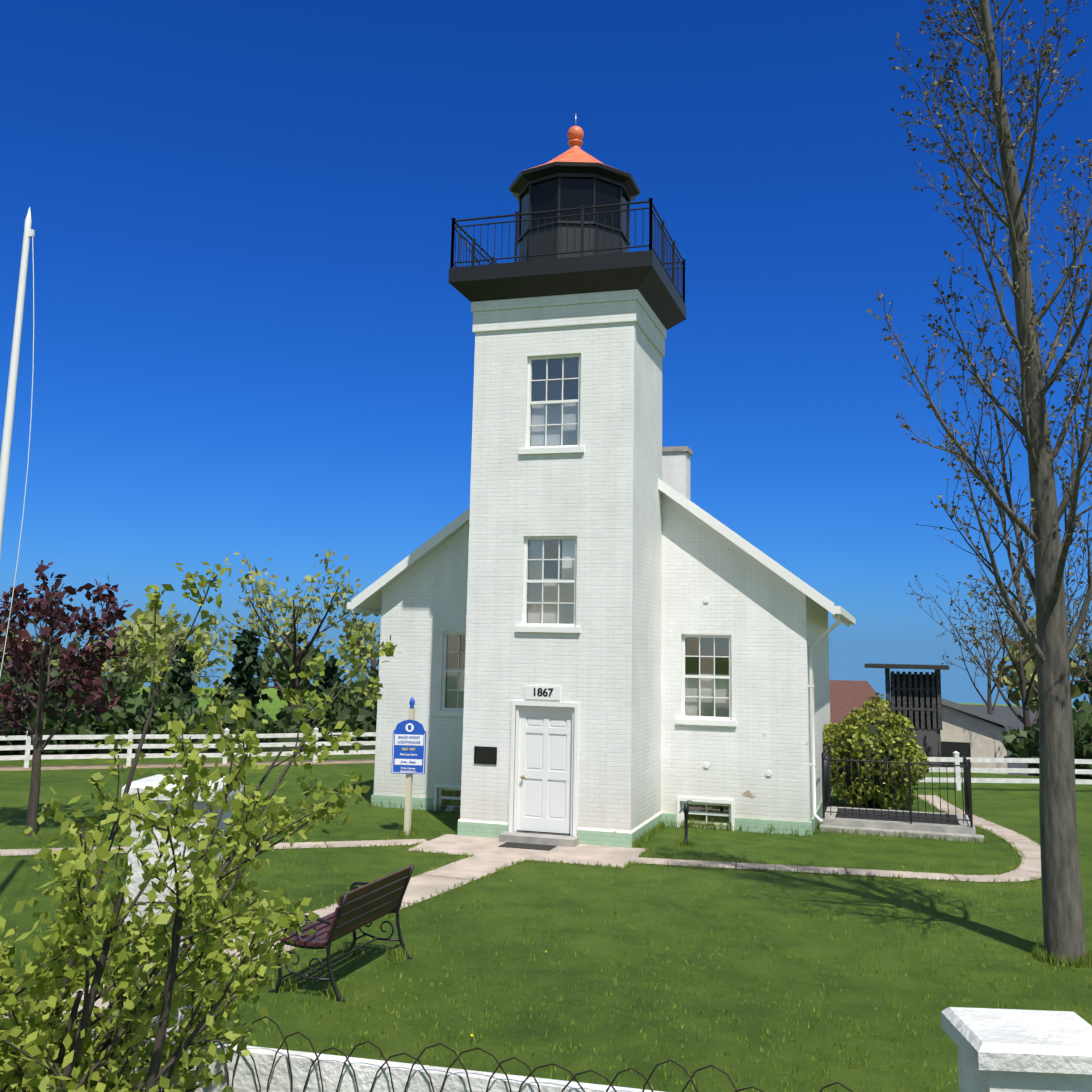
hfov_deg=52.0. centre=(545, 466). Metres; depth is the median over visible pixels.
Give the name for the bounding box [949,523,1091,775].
bare tree
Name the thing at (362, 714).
bush behind fence
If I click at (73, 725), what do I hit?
bush behind fence
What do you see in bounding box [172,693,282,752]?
bush behind fence
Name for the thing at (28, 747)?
fence
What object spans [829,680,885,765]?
house
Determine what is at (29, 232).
flagpole
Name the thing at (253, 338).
sky
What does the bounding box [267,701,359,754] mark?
bush behind fence
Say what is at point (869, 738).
shrub
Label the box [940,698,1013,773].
beige siding building
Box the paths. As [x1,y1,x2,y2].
[0,759,1040,1024]
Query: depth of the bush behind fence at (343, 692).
44.82 m
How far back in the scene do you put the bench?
10.76 m
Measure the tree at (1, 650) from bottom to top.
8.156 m
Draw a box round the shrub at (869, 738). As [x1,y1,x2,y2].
[822,692,929,809]
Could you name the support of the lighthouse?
on the ground
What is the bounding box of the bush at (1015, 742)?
[1001,697,1091,778]
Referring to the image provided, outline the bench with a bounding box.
[268,864,414,1001]
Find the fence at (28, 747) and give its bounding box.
[0,728,375,767]
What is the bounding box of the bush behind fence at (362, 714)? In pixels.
[270,672,377,754]
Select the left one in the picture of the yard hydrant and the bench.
the bench
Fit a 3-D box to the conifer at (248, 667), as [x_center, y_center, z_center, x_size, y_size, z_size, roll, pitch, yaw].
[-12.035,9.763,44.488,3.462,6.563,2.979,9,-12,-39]
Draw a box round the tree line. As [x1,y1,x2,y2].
[0,601,1091,722]
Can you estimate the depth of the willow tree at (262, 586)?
47.22 m
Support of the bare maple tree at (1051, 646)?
on the ground
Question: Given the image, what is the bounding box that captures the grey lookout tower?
[865,663,948,766]
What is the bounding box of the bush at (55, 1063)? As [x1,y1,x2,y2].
[0,562,400,1091]
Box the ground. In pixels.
[0,687,1091,1091]
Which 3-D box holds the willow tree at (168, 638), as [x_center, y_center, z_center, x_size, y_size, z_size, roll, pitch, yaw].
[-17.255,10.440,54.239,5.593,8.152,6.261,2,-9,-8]
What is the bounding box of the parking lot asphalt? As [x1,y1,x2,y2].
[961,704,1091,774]
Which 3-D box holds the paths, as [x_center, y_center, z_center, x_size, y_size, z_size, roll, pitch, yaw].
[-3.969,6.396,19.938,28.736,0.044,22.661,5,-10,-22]
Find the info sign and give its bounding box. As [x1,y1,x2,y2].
[391,697,425,834]
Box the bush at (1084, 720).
[1073,712,1091,775]
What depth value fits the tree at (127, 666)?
68.98 m
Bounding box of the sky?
[0,0,1091,706]
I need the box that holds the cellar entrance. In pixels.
[819,746,983,842]
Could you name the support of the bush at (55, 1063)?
on the ground
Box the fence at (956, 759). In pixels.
[910,751,1091,790]
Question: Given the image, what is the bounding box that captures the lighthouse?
[347,118,855,847]
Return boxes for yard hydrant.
[679,800,692,844]
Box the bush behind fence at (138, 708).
[69,670,169,753]
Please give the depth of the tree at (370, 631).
68.30 m
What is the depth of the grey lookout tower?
39.17 m
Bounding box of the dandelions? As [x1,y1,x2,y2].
[470,854,938,1044]
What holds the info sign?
on the ground
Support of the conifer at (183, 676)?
on the ground
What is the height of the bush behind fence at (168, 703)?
3.609 m
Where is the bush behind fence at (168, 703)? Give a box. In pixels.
[132,681,204,753]
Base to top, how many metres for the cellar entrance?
1.380 m
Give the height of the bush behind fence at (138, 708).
3.208 m
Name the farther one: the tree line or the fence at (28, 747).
the tree line
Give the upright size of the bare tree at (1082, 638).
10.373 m
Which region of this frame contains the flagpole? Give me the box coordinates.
[0,207,34,675]
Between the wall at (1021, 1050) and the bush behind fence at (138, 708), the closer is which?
the wall at (1021, 1050)
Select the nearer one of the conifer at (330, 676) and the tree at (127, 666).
the conifer at (330, 676)
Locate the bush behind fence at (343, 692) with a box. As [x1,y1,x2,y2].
[298,669,378,706]
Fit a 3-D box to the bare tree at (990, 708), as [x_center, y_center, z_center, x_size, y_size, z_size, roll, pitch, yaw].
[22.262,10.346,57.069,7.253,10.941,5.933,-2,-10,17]
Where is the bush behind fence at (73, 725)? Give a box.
[0,637,130,755]
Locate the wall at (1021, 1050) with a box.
[1,774,1091,1091]
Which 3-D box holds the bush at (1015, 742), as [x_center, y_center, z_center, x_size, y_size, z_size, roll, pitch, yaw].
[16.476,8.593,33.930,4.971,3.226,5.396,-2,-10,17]
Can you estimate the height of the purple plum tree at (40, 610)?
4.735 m
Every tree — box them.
[0,560,132,835]
[0,617,44,667]
[73,622,157,701]
[135,606,236,708]
[200,550,374,708]
[323,582,380,690]
[867,0,1091,964]
[908,569,1037,714]
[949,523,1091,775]
[960,540,1091,694]
[1021,570,1091,687]
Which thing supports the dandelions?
on the ground
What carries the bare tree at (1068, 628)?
on the ground
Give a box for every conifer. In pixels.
[164,643,206,717]
[211,629,269,716]
[309,655,346,698]
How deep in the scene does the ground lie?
12.30 m

